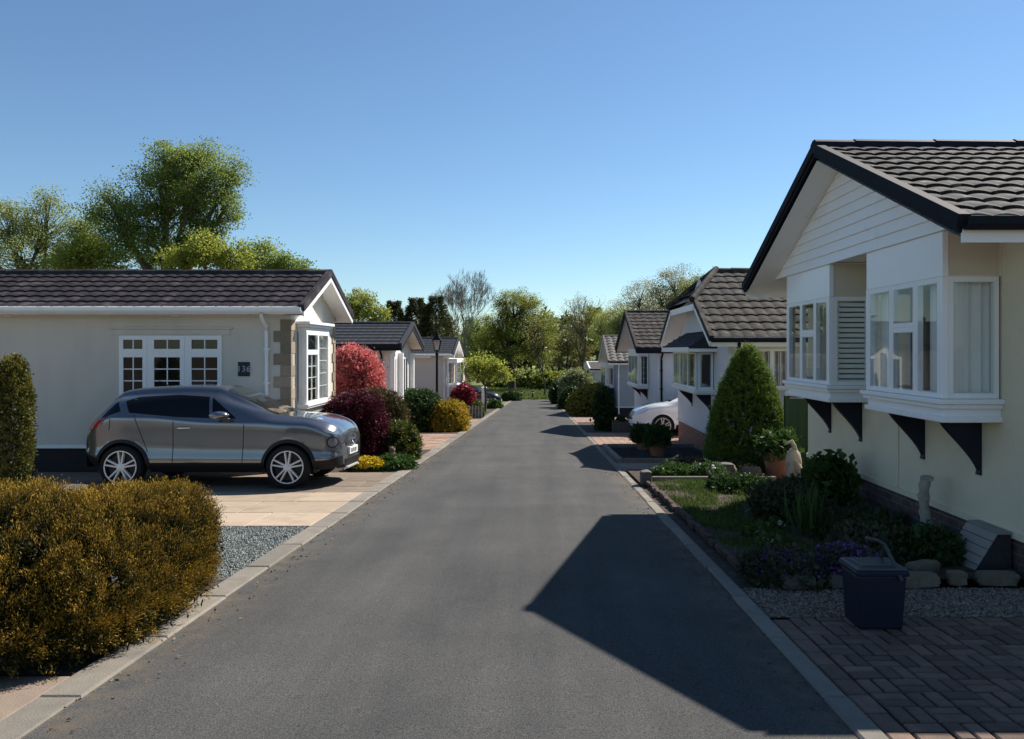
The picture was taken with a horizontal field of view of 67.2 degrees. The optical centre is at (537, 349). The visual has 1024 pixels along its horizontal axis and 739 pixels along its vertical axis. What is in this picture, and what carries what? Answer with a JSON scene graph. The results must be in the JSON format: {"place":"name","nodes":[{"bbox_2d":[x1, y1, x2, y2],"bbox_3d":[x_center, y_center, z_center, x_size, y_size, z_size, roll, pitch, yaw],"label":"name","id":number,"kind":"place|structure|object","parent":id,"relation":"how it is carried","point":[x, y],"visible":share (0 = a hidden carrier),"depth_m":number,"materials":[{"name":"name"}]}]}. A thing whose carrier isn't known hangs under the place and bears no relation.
{"place":"outdoors","nodes":[
{"label":"outdoors","id":0,"kind":"place"},
{"bbox_2d":[0,676,69,720],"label":"path","id":1,"kind":"structure","parent":0,"point":[16,694],"depth_m":3.99,"materials":[{"name":"beige concrete"}]},
{"bbox_2d":[0,579,225,674],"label":"soil","id":2,"kind":"structure","parent":0,"point":[64,670],"depth_m":4.36,"materials":[{"name":"brown soil"}]},
{"bbox_2d":[0,470,227,683],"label":"golden shrub","id":3,"kind":"object","parent":2,"relation":"on","point":[168,536],"visible":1,"depth_m":4.58,"materials":[{"name":"yellow plant"}]},
{"bbox_2d":[1,526,307,578],"bbox_3d":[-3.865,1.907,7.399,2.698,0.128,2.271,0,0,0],"label":"gravel","id":4,"kind":"structure","parent":0,"point":[250,539],"depth_m":7.67,"materials":[{"name":"grey gravel"}]},
{"bbox_2d":[8,472,394,492],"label":"driveway","id":5,"kind":"structure","parent":0,"point":[227,482],"depth_m":12.54,"materials":[{"name":"beige concrete"}]},
{"bbox_2d":[86,380,359,488],"bbox_3d":[-4.940,1.300,12.455,4.001,1.639,2.110,0,-2,0],"label":"parked car","id":6,"kind":"object","parent":5,"relation":"on","point":[171,430],"visible":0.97,"depth_m":11.61,"materials":[{"name":"grey paint"}]},
{"bbox_2d":[43,492,362,526],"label":"driveway","id":7,"kind":"structure","parent":0,"point":[291,509],"depth_m":9.90,"materials":[{"name":"beige concrete"}]},
{"bbox_2d":[331,450,429,471],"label":"soil","id":8,"kind":"structure","parent":0,"point":[423,452],"depth_m":14.03,"materials":[{"name":"brown soil"}]},
{"bbox_2d":[322,387,393,456],"bbox_3d":[-3.837,1.588,15.774,1.916,1.686,1.676,0,0,0],"label":"burgundy shrub","id":9,"kind":"object","parent":8,"relation":"on","point":[365,412],"visible":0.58,"depth_m":15.42,"materials":[{"name":"red plant"}]},
{"bbox_2d":[334,341,390,395],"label":"pink red shrub","id":10,"kind":"object","parent":8,"relation":"on","point":[358,366],"visible":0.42,"depth_m":17.97,"materials":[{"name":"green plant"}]},
{"bbox_2d":[342,454,388,471],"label":"yellow flower clump","id":11,"kind":"object","parent":8,"relation":"on","point":[365,461],"visible":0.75,"depth_m":13.87,"materials":[{"name":"yellow plant"}]},
{"bbox_2d":[358,383,414,450],"bbox_3d":[-3.603,1.648,17.613,1.710,1.801,1.461,0,0,0],"label":"bronze shrub","id":12,"kind":"object","parent":8,"relation":"on","point":[397,407],"visible":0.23,"depth_m":17.36,"materials":[{"name":"green plant"}]},
{"bbox_2d":[372,452,418,471],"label":"plant","id":13,"kind":"object","parent":8,"relation":"on","point":[396,461],"visible":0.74,"depth_m":14.07,"materials":[{"name":"green plant"}]},
{"bbox_2d":[374,418,425,459],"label":"box shrub","id":14,"kind":"object","parent":8,"relation":"on","point":[407,439],"visible":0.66,"depth_m":15.74,"materials":[{"name":"green plant"}]},
{"bbox_2d":[420,434,455,449],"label":"driveway","id":15,"kind":"structure","parent":0,"point":[431,441],"depth_m":21.64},
{"bbox_2d":[419,430,459,433],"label":"soil","id":16,"kind":"structure","parent":0,"point":[431,432],"depth_m":24.81,"materials":[{"name":"brown soil"}]},
{"bbox_2d":[404,387,443,431],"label":"dark green shrub","id":17,"kind":"object","parent":16,"relation":"on","point":[418,401],"visible":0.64,"depth_m":25.21,"materials":[{"name":"green plant"}]},
{"bbox_2d":[423,396,471,431],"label":"orange yellow shrub","id":18,"kind":"object","parent":16,"relation":"on","point":[454,416],"visible":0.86,"depth_m":25.23,"materials":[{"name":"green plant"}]},
{"bbox_2d":[23,400,858,738],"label":"road","id":19,"kind":"structure","parent":0,"point":[513,570],"depth_m":4.86,"materials":[{"name":"grey asphalt"}]},
{"bbox_2d":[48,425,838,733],"bbox_3d":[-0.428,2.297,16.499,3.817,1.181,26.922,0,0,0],"label":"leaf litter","id":20,"kind":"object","parent":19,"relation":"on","point":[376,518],"visible":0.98,"depth_m":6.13,"materials":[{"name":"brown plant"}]},
{"bbox_2d":[471,409,494,418],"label":"soil","id":21,"kind":"structure","parent":0,"point":[488,411],"depth_m":43.12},
{"bbox_2d":[447,380,478,413],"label":"crimson shrub","id":22,"kind":"object","parent":21,"relation":"on","point":[464,392],"visible":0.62,"depth_m":35.88,"materials":[{"name":"red plant"}]},
{"bbox_2d":[461,350,515,412],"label":"ornamental tree","id":23,"kind":"object","parent":21,"relation":"on","point":[478,367],"visible":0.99,"depth_m":40.72,"materials":[{"name":"green plant"}]},
{"bbox_2d":[0,352,1023,676],"bbox_3d":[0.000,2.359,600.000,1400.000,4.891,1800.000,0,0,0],"label":"ground","id":24,"kind":"structure","parent":0,"point":[942,584],"depth_m":6.20,"materials":[{"name":"green plant"}]},
{"bbox_2d":[0,352,37,488],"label":"columnar conifer","id":25,"kind":"object","parent":24,"relation":"on","point":[17,388],"visible":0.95,"depth_m":11.30,"materials":[{"name":"green plant"}]},
{"bbox_2d":[0,181,104,269],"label":"broadleaf tree","id":26,"kind":"object","parent":24,"relation":"on","point":[36,236],"visible":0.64,"depth_m":34.77,"materials":[{"name":"green plant"}]},
{"bbox_2d":[35,228,138,269],"bbox_3d":[-17.356,-0.733,29.818,3.470,7.740,2.266,0,0,0],"label":"tree","id":27,"kind":"object","parent":24,"relation":"on","point":[98,255],"visible":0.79,"depth_m":29.51,"materials":[{"name":"green plant"}]},
{"bbox_2d":[63,135,262,268],"bbox_3d":[-15.822,-2.906,33.439,7.813,12.343,4.665,0,0,0],"label":"broadleaf tree","id":28,"kind":"object","parent":24,"relation":"on","point":[181,179],"visible":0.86,"depth_m":32.47,"materials":[{"name":"green plant"}]},
{"bbox_2d":[0,269,353,471],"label":"bungalow","id":29,"kind":"object","parent":24,"relation":"on","point":[91,345],"visible":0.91,"depth_m":13.80,"materials":[{"name":"white paint"}]},
{"bbox_2d":[109,327,231,395],"bbox_3d":[-6.563,0.345,13.850,2.197,1.510,0.220,0,0,0],"label":"window","id":30,"kind":"structure","parent":29,"relation":"in","point":[147,355],"depth_m":13.78,"materials":[{"name":"white plastic"}]},
{"bbox_2d":[297,327,331,409],"bbox_3d":[-4.320,0.330,14.975,0.220,1.540,1.650,0,0,0],"label":"bay window","id":31,"kind":"structure","parent":29,"relation":"in","point":[321,352],"depth_m":14.88,"materials":[{"name":"white plastic"}]},
{"bbox_2d":[150,225,264,269],"bbox_3d":[-12.338,-0.779,28.890,3.911,7.746,2.187,0,0,0],"label":"tree","id":32,"kind":"object","parent":24,"relation":"on","point":[223,257],"visible":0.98,"depth_m":28.61,"materials":[{"name":"green plant"}]},
{"bbox_2d":[0,401,510,738],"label":"kerb","id":33,"kind":"structure","parent":24,"relation":"on","point":[82,683],"depth_m":4.84,"materials":[{"name":"concrete"}]},
{"bbox_2d":[235,235,316,269],"bbox_3d":[-10.587,-0.692,30.906,3.770,7.743,2.545,0,0,0],"label":"tree","id":34,"kind":"object","parent":24,"relation":"on","point":[284,261],"visible":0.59,"depth_m":30.52,"materials":[{"name":"green plant"}]},
{"bbox_2d":[344,287,392,321],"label":"broadleaf tree","id":35,"kind":"object","parent":24,"relation":"on","point":[366,310],"visible":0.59,"depth_m":61.83,"materials":[{"name":"green plant"}]},
{"bbox_2d":[334,321,424,402],"bbox_3d":[-8.985,1.013,25.600,9.770,3.942,4.814,0,0,0],"label":"bungalow","id":36,"kind":"object","parent":24,"relation":"on","point":[394,344],"visible":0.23,"depth_m":24.72,"materials":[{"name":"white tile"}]},
{"bbox_2d":[383,300,406,321],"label":"fir tree","id":37,"kind":"object","parent":24,"relation":"on","point":[397,313],"visible":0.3,"depth_m":65.54,"materials":[{"name":"green plant"}]},
{"bbox_2d":[403,297,435,336],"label":"fir tree","id":38,"kind":"object","parent":24,"relation":"on","point":[413,308],"visible":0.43,"depth_m":66.54,"materials":[{"name":"green plant"}]},
{"bbox_2d":[411,337,463,400],"bbox_3d":[-8.885,1.463,40.150,9.870,4.303,5.114,0,0,0],"label":"bungalow","id":39,"kind":"object","parent":24,"relation":"on","point":[450,372],"visible":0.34,"depth_m":38.00,"materials":[{"name":"white paint"}]},
{"bbox_2d":[417,295,475,385],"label":"fir tree","id":40,"kind":"object","parent":24,"relation":"on","point":[439,306],"visible":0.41,"depth_m":67.47,"materials":[{"name":"green plant"}]},
{"bbox_2d":[431,269,498,372],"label":"bare tree","id":41,"kind":"object","parent":24,"relation":"on","point":[449,298],"visible":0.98,"depth_m":88.04,"materials":[{"name":"grey plant"}]},
{"bbox_2d":[456,316,494,382],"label":"woodland tree","id":42,"kind":"object","parent":24,"relation":"on","point":[475,330],"visible":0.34,"depth_m":111.39,"materials":[{"name":"green plant"}]},
{"bbox_2d":[476,384,548,399],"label":"grass","id":43,"kind":"structure","parent":24,"relation":"on","point":[527,393],"depth_m":85.06,"materials":[{"name":"green plant"}]},
{"bbox_2d":[414,302,613,372],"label":"wood","id":44,"kind":"object","parent":24,"relation":"on","point":[530,365],"visible":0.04,"depth_m":152.72,"materials":[{"name":"green plant"}]},
{"bbox_2d":[468,286,561,388],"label":"broadleaf tree","id":45,"kind":"object","parent":24,"relation":"on","point":[502,329],"visible":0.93,"depth_m":91.22,"materials":[{"name":"green plant"}]},
{"bbox_2d":[501,365,546,388],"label":"thicket bush","id":46,"kind":"object","parent":24,"relation":"on","point":[523,377],"visible":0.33,"depth_m":94.88,"materials":[{"name":"green plant"}]},
{"bbox_2d":[523,315,545,394],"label":"slim tree","id":47,"kind":"object","parent":24,"relation":"on","point":[534,339],"visible":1,"depth_m":79.01,"materials":[{"name":"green plant"}]},
{"bbox_2d":[529,368,568,389],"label":"thicket bush","id":48,"kind":"object","parent":24,"relation":"on","point":[536,382],"visible":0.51,"depth_m":90.98,"materials":[{"name":"green plant"}]},
{"bbox_2d":[541,327,596,370],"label":"woodland tree","id":49,"kind":"object","parent":24,"relation":"on","point":[566,351],"visible":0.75,"depth_m":111.81,"materials":[{"name":"green plant"}]},
{"bbox_2d":[554,291,603,369],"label":"bare tree","id":50,"kind":"object","parent":24,"relation":"on","point":[578,327],"visible":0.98,"depth_m":103.56,"materials":[{"name":"green plant"}]},
{"bbox_2d":[558,300,610,372],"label":"woodland tree","id":51,"kind":"object","parent":24,"relation":"on","point":[590,308],"visible":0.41,"depth_m":115.51,"materials":[{"name":"green plant"}]},
{"bbox_2d":[583,305,621,348],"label":"woodland tree","id":52,"kind":"object","parent":24,"relation":"on","point":[602,325],"visible":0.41,"depth_m":107.73,"materials":[{"name":"green plant"}]},
{"bbox_2d":[598,335,633,415],"bbox_3d":[8.810,1.427,40.600,10.820,4.470,6.414,0,0,0],"label":"bungalow","id":53,"kind":"object","parent":24,"relation":"on","point":[614,370],"visible":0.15,"depth_m":37.92,"materials":[{"name":"white paint"}]},
{"bbox_2d":[605,276,664,322],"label":"woodland tree","id":54,"kind":"object","parent":24,"relation":"on","point":[638,304],"visible":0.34,"depth_m":99.55,"materials":[{"name":"green plant"}]},
{"bbox_2d":[615,310,677,432],"bbox_3d":[9.185,0.831,28.000,12.070,4.598,6.814,0,0,0],"label":"bungalow","id":55,"kind":"object","parent":24,"relation":"on","point":[650,371],"visible":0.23,"depth_m":26.75,"materials":[{"name":"white paint"}]},
{"bbox_2d":[627,349,648,399],"bbox_3d":[3.675,0.860,28.300,0.450,1.800,2.900,0,0,0],"label":"bay window","id":56,"kind":"structure","parent":55,"relation":"in","point":[635,367],"depth_m":27.27,"materials":[{"name":"white plastic"}]},
{"bbox_2d":[602,444,701,462],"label":"kerb","id":57,"kind":"structure","parent":24,"relation":"on","point":[612,454],"depth_m":15.94,"materials":[{"name":"concrete"}]},
{"bbox_2d":[610,447,703,458],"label":"gravel","id":58,"kind":"structure","parent":24,"relation":"on","point":[635,452],"depth_m":17.47,"materials":[{"name":"grey gravel"}]},
{"bbox_2d":[649,442,665,456],"bbox_3d":[2.600,2.136,16.700,0.412,0.320,0.412,0,0,0],"label":"plant pot","id":59,"kind":"object","parent":58,"relation":"on","point":[657,452],"visible":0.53,"depth_m":16.56,"materials":[{"name":"ceramic"}]},
{"bbox_2d":[642,421,672,449],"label":"potted shrub","id":60,"kind":"object","parent":59,"relation":"in","point":[654,433],"visible":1,"depth_m":16.54,"materials":[{"name":"green plant"}]},
{"bbox_2d":[641,263,699,309],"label":"woodland tree","id":61,"kind":"object","parent":24,"relation":"on","point":[665,298],"visible":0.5,"depth_m":87.47,"materials":[{"name":"green plant"}]},
{"bbox_2d":[563,411,847,697],"bbox_3d":[1.506,2.982,32.500,0.117,3.475,81.000,0,0,0],"label":"kerb bed","id":62,"kind":"object","parent":24,"relation":"on","point":[732,596],"visible":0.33,"depth_m":5.75,"materials":[{"name":"concrete"}]},
{"bbox_2d":[557,404,888,738],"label":"kerb","id":63,"kind":"structure","parent":62,"relation":"on","point":[858,722],"depth_m":4.80,"materials":[{"name":"concrete"}]},
{"bbox_2d":[660,266,807,450],"bbox_3d":[9.740,0.345,18.600,12.960,4.746,6.414,0,0,0],"label":"bungalow","id":64,"kind":"object","parent":24,"relation":"on","point":[716,318],"visible":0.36,"depth_m":17.06,"materials":[{"name":"white"}]},
{"bbox_2d":[671,352,714,411],"bbox_3d":[3.675,0.720,18.450,0.450,1.380,3.000,0,0,0],"label":"bay window","id":65,"kind":"structure","parent":64,"relation":"in","point":[687,389],"depth_m":17.83,"materials":[{"name":"white plastic"}]},
{"bbox_2d":[758,349,787,390],"bbox_3d":[4.810,0.405,15.795,0.800,0.850,0.110,0,0,0],"label":"window","id":66,"kind":"structure","parent":64,"relation":"in","point":[771,351],"depth_m":15.78,"materials":[{"name":"white plastic"}]},
{"bbox_2d":[742,139,1023,584],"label":"bungalow","id":67,"kind":"object","parent":24,"relation":"on","point":[895,267],"visible":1,"depth_m":7.45,"materials":[{"name":"paint"}]},
{"bbox_2d":[782,263,867,441],"bbox_3d":[3.625,0.040,9.735,0.550,2.120,1.630,0,0,0],"label":"bay window","id":68,"kind":"structure","parent":67,"relation":"in","point":[812,288],"depth_m":9.24,"materials":[{"name":"white plastic"}]},
{"bbox_2d":[860,230,1004,474],"bbox_3d":[3.625,0.040,7.212,0.550,2.120,1.595,0,0,0],"label":"bay window","id":69,"kind":"structure","parent":67,"relation":"in","point":[963,395],"depth_m":6.76,"materials":[{"name":"white plastic"}]},
{"bbox_2d":[0,0,1023,351],"label":"sky","id":70,"kind":"structure","parent":0,"point":[557,149],"materials":[{"name":"blue"}]},
{"bbox_2d":[564,409,617,417],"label":"soil","id":71,"kind":"structure","parent":0,"point":[571,415],"depth_m":36.67,"materials":[{"name":"brown soil"}]},
{"bbox_2d":[557,368,594,402],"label":"variegated shrub","id":72,"kind":"object","parent":71,"relation":"on","point":[578,377],"visible":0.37,"depth_m":49.69,"materials":[{"name":"green plant"}]},
{"bbox_2d":[564,381,604,415],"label":"bush","id":73,"kind":"object","parent":71,"relation":"on","point":[578,402],"visible":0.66,"depth_m":37.97,"materials":[{"name":"green plant"}]},
{"bbox_2d":[577,422,629,432],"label":"soil","id":74,"kind":"structure","parent":0,"point":[587,427],"depth_m":27.00,"materials":[{"name":"brown soil"}]},
{"bbox_2d":[589,385,616,430],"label":"shrub","id":75,"kind":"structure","parent":74,"relation":"on","point":[604,410],"depth_m":25.62,"materials":[{"name":"green plant"}]},
{"bbox_2d":[587,433,686,446],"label":"driveway","id":76,"kind":"structure","parent":0,"point":[599,439],"depth_m":22.01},
{"bbox_2d":[629,393,677,429],"bbox_3d":[4.845,1.857,23.652,4.030,1.486,2.030,0,-2,0],"label":"parked car","id":77,"kind":"object","parent":76,"relation":"on","point":[664,411],"visible":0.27,"depth_m":22.86,"materials":[{"name":"white paint"}]},
{"bbox_2d":[625,471,761,587],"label":"curb","id":78,"kind":"structure","parent":0,"point":[726,567],"depth_m":7.67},
{"bbox_2d":[626,469,769,481],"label":"soil","id":79,"kind":"structure","parent":0,"point":[635,473],"depth_m":13.38,"materials":[{"name":"brown soil"}]},
{"bbox_2d":[651,461,692,475],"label":"lime shrub","id":80,"kind":"object","parent":79,"relation":"on","point":[674,469],"visible":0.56,"depth_m":12.42,"materials":[{"name":"green plant"}]},
{"bbox_2d":[688,458,727,475],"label":"lilac flower clump","id":81,"kind":"object","parent":79,"relation":"on","point":[706,467],"visible":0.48,"depth_m":12.45,"materials":[{"name":"green plant"}]},
{"bbox_2d":[651,477,1023,578],"bbox_3d":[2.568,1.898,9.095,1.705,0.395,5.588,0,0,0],"label":"grass","id":82,"kind":"structure","parent":0,"point":[717,519],"depth_m":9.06,"materials":[{"name":"green plant"}]},
{"bbox_2d":[704,469,773,494],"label":"ground cover plant","id":83,"kind":"object","parent":82,"relation":"on","point":[724,480],"visible":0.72,"depth_m":10.75,"materials":[{"name":"green plant"}]},
{"bbox_2d":[731,540,833,591],"bbox_3d":[1.957,1.720,6.154,0.798,0.408,0.683,0,0,0],"label":"purple flower clump","id":84,"kind":"object","parent":82,"relation":"on","point":[754,564],"visible":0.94,"depth_m":5.99,"materials":[{"name":"plant"}]},
{"bbox_2d":[740,475,837,522],"bbox_3d":[2.891,1.759,8.730,1.060,0.636,1.140,0,0,-29],"label":"grey green plant","id":85,"kind":"object","parent":82,"relation":"on","point":[767,501],"visible":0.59,"depth_m":8.59,"materials":[{"name":"green plant"}]},
{"bbox_2d":[784,481,836,536],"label":"iris clump","id":86,"kind":"object","parent":82,"relation":"on","point":[803,522],"visible":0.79,"depth_m":7.71,"materials":[{"name":"green plant"}]},
{"bbox_2d":[801,448,865,506],"bbox_3d":[3.485,1.626,9.084,0.748,0.956,0.836,0,0,0],"label":"leafy shrub","id":87,"kind":"object","parent":82,"relation":"on","point":[841,478],"visible":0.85,"depth_m":8.93,"materials":[{"name":"green plant"}]},
{"bbox_2d":[803,536,885,588],"bbox_3d":[2.463,1.721,6.175,0.736,0.432,0.671,0,0,0],"label":"purple flower clump","id":88,"kind":"object","parent":82,"relation":"on","point":[832,553],"visible":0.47,"depth_m":6.08,"materials":[{"name":"purple plant"}]},
{"bbox_2d":[806,509,906,541],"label":"ground cover plant","id":89,"kind":"object","parent":82,"relation":"on","point":[821,532],"visible":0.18,"depth_m":7.58,"materials":[{"name":"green plant"}]},
{"bbox_2d":[820,499,908,525],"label":"ground cover plant","id":90,"kind":"object","parent":82,"relation":"on","point":[861,508],"visible":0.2,"depth_m":8.10,"materials":[{"name":"green plant"}]},
{"bbox_2d":[819,517,919,564],"bbox_3d":[2.969,1.734,6.849,0.910,0.451,0.843,0,0,22],"label":"ground cover plant","id":91,"kind":"object","parent":82,"relation":"on","point":[860,529],"visible":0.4,"depth_m":6.75,"materials":[{"name":"plant"}]},
{"bbox_2d":[904,559,940,572],"bbox_3d":[3.111,1.776,6.224,0.333,0.145,0.154,0,0,-28],"label":"edging stone","id":92,"kind":"object","parent":82,"relation":"on","point":[934,566],"visible":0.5,"depth_m":6.17,"materials":[{"name":"beige stone"}]},
{"bbox_2d":[917,475,933,524],"bbox_3d":[3.681,1.541,7.302,0.155,0.701,0.137,0,0,0],"label":"carved post","id":93,"kind":"object","parent":82,"relation":"on","point":[923,496],"visible":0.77,"depth_m":7.27,"materials":[{"name":"stone"}]},
{"bbox_2d":[881,518,974,566],"bbox_3d":[3.439,1.725,6.755,0.848,0.522,0.769,0,0,0],"label":"ground cover plant","id":94,"kind":"object","parent":82,"relation":"on","point":[933,542],"visible":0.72,"depth_m":6.56,"materials":[{"name":"green plant"}]},
{"bbox_2d":[945,570,967,585],"bbox_3d":[3.273,1.782,6.022,0.161,0.112,0.126,0,0,0],"label":"edging stone","id":95,"kind":"object","parent":82,"relation":"on","point":[957,577],"visible":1,"depth_m":5.97,"materials":[{"name":"beige stone"}]},
{"bbox_2d":[958,520,1012,581],"bbox_3d":[3.725,1.694,6.525,0.330,0.410,0.470,0,0,0],"label":"vent cover","id":96,"kind":"object","parent":82,"relation":"on","point":[995,553],"visible":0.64,"depth_m":6.34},
{"bbox_2d":[974,570,1019,586],"bbox_3d":[3.588,1.779,6.005,0.329,0.111,0.143,0,0,0],"label":"edging stone","id":97,"kind":"object","parent":82,"relation":"on","point":[1004,578],"visible":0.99,"depth_m":5.95,"materials":[{"name":"beige stone"}]},
{"bbox_2d":[740,587,1023,617],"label":"gravel","id":98,"kind":"structure","parent":0,"point":[949,595],"depth_m":5.58,"materials":[{"name":"grey gravel"}]},
{"bbox_2d":[780,572,815,589],"bbox_3d":[2.002,1.777,5.928,0.276,0.119,0.128,0,0,0],"label":"edging stone","id":99,"kind":"object","parent":98,"relation":"on","point":[791,583],"visible":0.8,"depth_m":5.87,"materials":[{"name":"grey stone"}]},
{"bbox_2d":[906,571,940,588],"bbox_3d":[2.948,1.780,5.976,0.345,0.114,0.127,0,0,-5],"label":"edging stone","id":100,"kind":"object","parent":98,"relation":"on","point":[919,579],"visible":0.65,"depth_m":5.92,"materials":[{"name":"grey stone"}]},
{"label":"soil","id":101,"kind":"structure","parent":0,"visible":0},
{"bbox_2d":[701,342,783,471],"bbox_3d":[3.868,1.064,14.303,1.635,2.512,1.577,0,0,0],"label":"cone conifer","id":102,"kind":"object","parent":101,"relation":"on","point":[748,376],"visible":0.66,"depth_m":13.96,"materials":[{"name":"green plant"}]},
{"bbox_2d":[763,450,786,477],"bbox_3d":[4.060,1.916,12.950,0.556,0.420,0.556,0,0,0],"label":"plant pot","id":103,"kind":"object","parent":101,"relation":"on","point":[777,468],"visible":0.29,"depth_m":12.76,"materials":[{"name":"ceramic"}]},
{"bbox_2d":[753,425,804,462],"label":"potted plant","id":104,"kind":"object","parent":103,"relation":"in","point":[772,441],"visible":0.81,"depth_m":12.80,"materials":[{"name":"green plant"}]},
{"bbox_2d":[784,439,801,476],"bbox_3d":[4.074,1.734,12.155,0.296,0.654,0.315,0,0,40],"label":"garden bird","id":105,"kind":"object","parent":101,"relation":"on","point":[793,462],"visible":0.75,"depth_m":12.06},
{"bbox_2d":[784,395,808,467],"bbox_3d":[6.180,1.589,13.525,3.680,1.580,0.090,0,0,0],"label":"board fence","id":106,"kind":"object","parent":101,"relation":"on","point":[795,413],"visible":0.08,"depth_m":13.50,"materials":[{"name":"green paint"}]},
{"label":"joint bed","id":107,"kind":"structure","parent":0,"visible":0},
{"bbox_2d":[772,617,1023,738],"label":"block paving","id":108,"kind":"structure","parent":107,"relation":"on","point":[955,678],"depth_m":4.25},
{"bbox_2d":[839,536,909,628],"bbox_3d":[2.210,1.513,5.070,0.343,0.577,0.358,0,0,0],"label":"food caddy","id":109,"kind":"object","parent":108,"relation":"on","point":[874,591],"visible":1,"depth_m":4.94,"materials":[{"name":"blue plastic"}]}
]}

